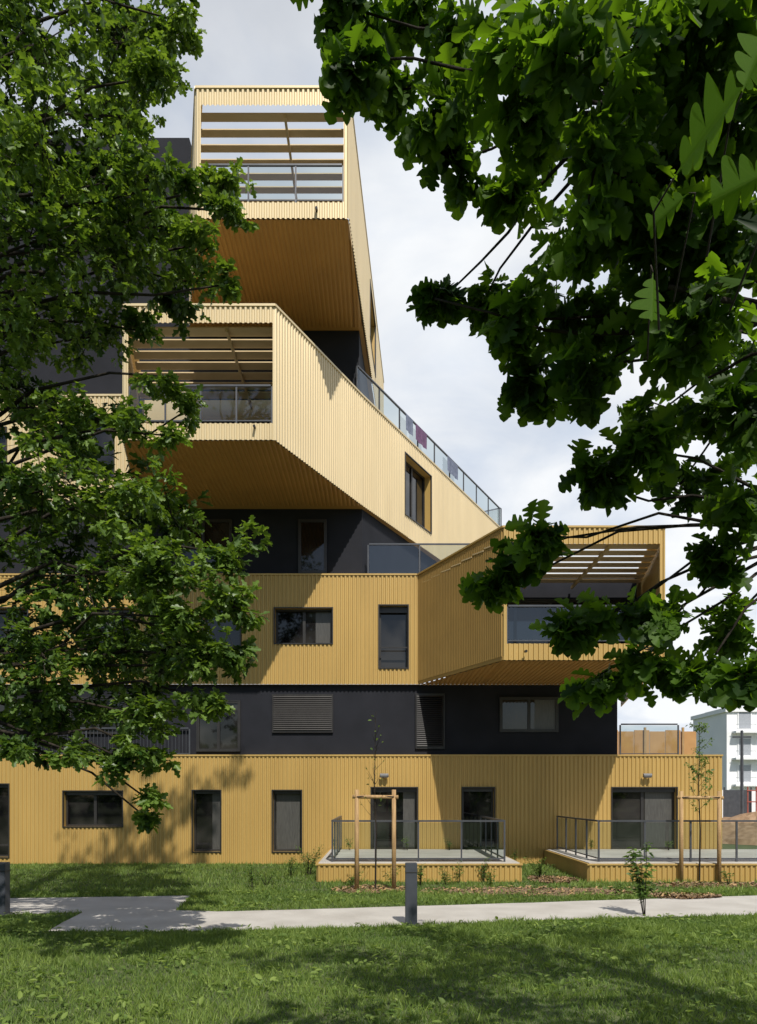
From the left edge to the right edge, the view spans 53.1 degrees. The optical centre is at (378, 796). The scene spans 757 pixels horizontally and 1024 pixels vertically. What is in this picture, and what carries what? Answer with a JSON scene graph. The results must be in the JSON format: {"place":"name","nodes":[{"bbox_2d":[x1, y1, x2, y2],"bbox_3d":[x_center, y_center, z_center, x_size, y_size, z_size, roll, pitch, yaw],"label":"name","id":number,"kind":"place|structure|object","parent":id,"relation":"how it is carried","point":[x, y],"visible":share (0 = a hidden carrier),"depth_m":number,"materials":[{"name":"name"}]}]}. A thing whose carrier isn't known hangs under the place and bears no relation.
{"place":"outdoors","nodes":[
{"label":"outdoors","id":0,"kind":"place"},
{"bbox_2d":[345,838,352,849],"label":"potted grass","id":1,"kind":"object","parent":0,"point":[350,846],"depth_m":23.49,"materials":[{"name":"green plant"}]},
{"bbox_2d":[0,844,756,1023],"bbox_3d":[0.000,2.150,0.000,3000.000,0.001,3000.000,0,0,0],"label":"ground","id":2,"kind":"structure","parent":0,"point":[728,846],"depth_m":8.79,"materials":[{"name":"green plant"}]},
{"bbox_2d":[0,0,272,834],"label":"oak tree","id":3,"kind":"object","parent":2,"relation":"on","point":[105,189],"visible":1,"depth_m":8.78,"materials":[{"name":"green plant"}]},
{"bbox_2d":[246,865,255,887],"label":"garden shrub","id":4,"kind":"object","parent":2,"relation":"on","point":[252,879],"visible":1,"depth_m":17.45,"materials":[{"name":"green plant"}]},
{"bbox_2d":[250,868,279,884],"bbox_3d":[-2.722,1.941,18.313,0.741,0.425,0.406,0,0,0],"label":"garden shrub","id":5,"kind":"object","parent":2,"relation":"on","point":[258,877],"visible":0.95,"depth_m":18.27,"materials":[{"name":"green plant"}]},
{"bbox_2d":[284,856,300,874],"bbox_3d":[-2.338,1.872,20.197,0.393,0.561,0.591,0,0,-36],"label":"garden shrub","id":6,"kind":"object","parent":2,"relation":"on","point":[291,869],"visible":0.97,"depth_m":20.14,"materials":[{"name":"green plant"}]},
{"bbox_2d":[294,845,322,874],"bbox_3d":[-1.877,1.723,20.647,0.810,0.858,0.647,0,0,0],"label":"garden shrub","id":7,"kind":"object","parent":2,"relation":"on","point":[308,863],"visible":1,"depth_m":20.54,"materials":[{"name":"green plant"}]},
{"bbox_2d":[347,872,362,884],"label":"garden shrub","id":8,"kind":"object","parent":2,"relation":"on","point":[352,879],"visible":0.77,"depth_m":18.24,"materials":[{"name":"green plant"}]},
{"bbox_2d":[0,85,722,863],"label":"corrugated facade","id":9,"kind":"structure","parent":2,"relation":"on","point":[332,437],"depth_m":23.97,"materials":[{"name":"gold metal"}]},
{"bbox_2d":[0,138,616,754],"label":"charcoal storeys","id":10,"kind":"object","parent":9,"relation":"on","point":[472,720],"visible":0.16,"depth_m":24.15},
{"bbox_2d":[0,279,677,857],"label":"windows","id":11,"kind":"structure","parent":9,"relation":"attached to","point":[302,713],"depth_m":24.22,"materials":[{"name":"black glass"}]},
{"bbox_2d":[2,163,678,754],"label":"balcony railings","id":12,"kind":"object","parent":9,"relation":"on","point":[248,165],"visible":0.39,"depth_m":19.75,"materials":[{"name":"grey metal"}]},
{"bbox_2d":[406,414,457,479],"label":"drying towels","id":13,"kind":"object","parent":12,"relation":"hanging from","point":[421,436],"visible":1,"depth_m":28.12,"materials":[{"name":"purple fabric"}]},
{"bbox_2d":[132,113,659,588],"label":"pergola slats","id":14,"kind":"object","parent":9,"relation":"on","point":[604,557],"visible":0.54,"depth_m":21.19,"materials":[{"name":"beige wood"}]},
{"bbox_2d":[253,206,651,777],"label":"wall lamps","id":15,"kind":"object","parent":9,"relation":"attached to","point":[386,775],"depth_m":23.77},
{"bbox_2d":[418,528,502,683],"bbox_3d":[2.262,-5.270,21.876,0.064,3.440,4.689,0,0,-25],"label":"fin screen","id":16,"kind":"object","parent":9,"relation":"on","point":[456,635],"visible":0.94,"depth_m":21.94,"materials":[{"name":"gold metal"}]},
{"bbox_2d":[617,727,695,754],"bbox_3d":[10.750,-1.845,29.975,3.700,1.750,0.150,0,0,0],"label":"timber screen","id":17,"kind":"object","parent":9,"relation":"on","point":[637,741],"visible":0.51,"depth_m":30.01,"materials":[{"name":"brown wood"}]},
{"bbox_2d":[382,868,399,881],"bbox_3d":[0.295,1.938,18.260,0.489,0.430,0.265,0,0,-44],"label":"garden shrub","id":18,"kind":"object","parent":2,"relation":"on","point":[390,879],"visible":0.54,"depth_m":18.24,"materials":[{"name":"green plant"}]},
{"bbox_2d":[405,862,419,925],"bbox_3d":[0.543,1.630,12.620,0.292,1.040,0.292,0,0,0],"label":"bollard","id":19,"kind":"object","parent":2,"relation":"on","point":[411,891],"visible":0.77,"depth_m":12.52,"materials":[{"name":"grey metal"}]},
{"bbox_2d":[315,816,522,881],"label":"garden terrace","id":20,"kind":"structure","parent":2,"relation":"on","point":[339,863],"depth_m":19.32,"materials":[{"name":"gold metal"}]},
{"bbox_2d":[417,865,425,884],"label":"garden shrub","id":21,"kind":"object","parent":2,"relation":"on","point":[420,873],"visible":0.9,"depth_m":18.24,"materials":[{"name":"green plant"}]},
{"bbox_2d":[439,866,450,884],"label":"garden shrub","id":22,"kind":"object","parent":2,"relation":"on","point":[444,877],"visible":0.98,"depth_m":18.26,"materials":[{"name":"green plant"}]},
{"bbox_2d":[450,861,463,883],"bbox_3d":[1.958,1.866,18.631,0.354,0.570,0.351,0,0,25],"label":"garden shrub","id":23,"kind":"object","parent":2,"relation":"on","point":[458,874],"visible":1,"depth_m":18.58,"materials":[{"name":"green plant"}]},
{"bbox_2d":[478,857,489,881],"bbox_3d":[2.641,1.834,18.907,0.361,0.635,0.269,0,0,40],"label":"garden shrub","id":24,"kind":"object","parent":2,"relation":"on","point":[483,874],"visible":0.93,"depth_m":18.90,"materials":[{"name":"green plant"}]},
{"bbox_2d":[485,869,495,884],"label":"garden shrub","id":25,"kind":"object","parent":2,"relation":"on","point":[489,878],"visible":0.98,"depth_m":18.18,"materials":[{"name":"green plant"}]},
{"bbox_2d":[290,0,756,719],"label":"oak tree","id":26,"kind":"object","parent":2,"relation":"on","point":[660,144],"visible":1,"depth_m":2.96,"materials":[{"name":"green plant"}]},
{"bbox_2d":[332,875,756,898],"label":"mulch bed","id":27,"kind":"object","parent":2,"relation":"on","point":[677,895],"visible":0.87,"depth_m":17.25,"materials":[{"name":"brown wood"}]},
{"bbox_2d":[352,715,397,889],"bbox_3d":[-0.072,0.150,17.217,1.045,4.200,0.577,0,0,0],"label":"staked sapling","id":28,"kind":"object","parent":27,"relation":"on","point":[357,796],"visible":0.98,"depth_m":17.16,"materials":[{"name":"brown wood"}]},
{"bbox_2d":[523,856,552,875],"bbox_3d":[4.174,1.856,19.858,0.765,0.594,0.606,0,0,36],"label":"garden shrub","id":29,"kind":"object","parent":27,"relation":"on","point":[539,868],"visible":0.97,"depth_m":19.85,"materials":[{"name":"green plant"}]},
{"bbox_2d":[613,883,627,892],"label":"garden shrub","id":30,"kind":"object","parent":27,"relation":"on","point":[621,885],"visible":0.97,"depth_m":16.56,"materials":[{"name":"green plant"}]},
{"bbox_2d":[720,870,734,884],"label":"garden shrub","id":31,"kind":"object","parent":27,"relation":"on","point":[725,878],"visible":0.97,"depth_m":18.33,"materials":[{"name":"green plant"}]},
{"bbox_2d":[623,842,656,915],"bbox_3d":[4.745,1.478,13.659,0.510,1.347,0.654,0,0,-41],"label":"young shrub","id":32,"kind":"object","parent":2,"relation":"on","point":[642,892],"visible":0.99,"depth_m":13.59,"materials":[{"name":"green plant"}]},
{"bbox_2d":[544,816,756,881],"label":"garden terrace","id":33,"kind":"structure","parent":2,"relation":"on","point":[609,865],"depth_m":19.33,"materials":[{"name":"gold metal"}]},
{"bbox_2d":[677,722,723,881],"bbox_3d":[8.026,0.184,18.882,0.983,4.133,0.742,0,0,35],"label":"staked sapling","id":34,"kind":"object","parent":2,"relation":"on","point":[698,797],"visible":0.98,"depth_m":18.84,"materials":[{"name":"brown wood"}]},
{"bbox_2d":[0,0,756,754],"label":"sky","id":35,"kind":"structure","parent":0,"point":[447,380],"materials":[{"name":"white"}]},
{"bbox_2d":[10,895,756,931],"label":"path","id":36,"kind":"structure","parent":0,"point":[139,913],"depth_m":13.96,"materials":[{"name":"concrete"}]},
{"bbox_2d":[0,862,13,915],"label":"bollard","id":37,"kind":"object","parent":36,"relation":"on","point":[5,870],"visible":0.96,"depth_m":13.66,"materials":[{"name":"grey metal"}]},
{"bbox_2d":[691,708,756,789],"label":"white apartment block","id":38,"kind":"structure","parent":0,"point":[724,724],"depth_m":75.00,"materials":[{"name":"white paint"}]},
{"label":"dirt ground","id":39,"kind":"structure","parent":0,"visible":0},
{"bbox_2d":[722,787,755,817],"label":"construction hoarding","id":40,"kind":"object","parent":39,"relation":"on","point":[731,804],"visible":0.25,"depth_m":54.00,"materials":[{"name":"grey metal"}]},
{"bbox_2d":[722,811,756,844],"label":"dirt mound","id":41,"kind":"object","parent":39,"relation":"on","point":[747,833],"visible":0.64,"depth_m":34.81,"materials":[{"name":"beige soil"}]},
{"bbox_2d":[732,730,750,813],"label":"utility pole","id":42,"kind":"object","parent":39,"relation":"on","point":[741,736],"visible":0.78,"depth_m":49.93,"materials":[{"name":"grey metal"}]},
{"bbox_2d":[747,787,756,812],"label":"scaffold stack","id":43,"kind":"object","parent":39,"relation":"on","point":[751,801],"visible":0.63,"depth_m":43.50,"materials":[{"name":"red paint"}]}
]}

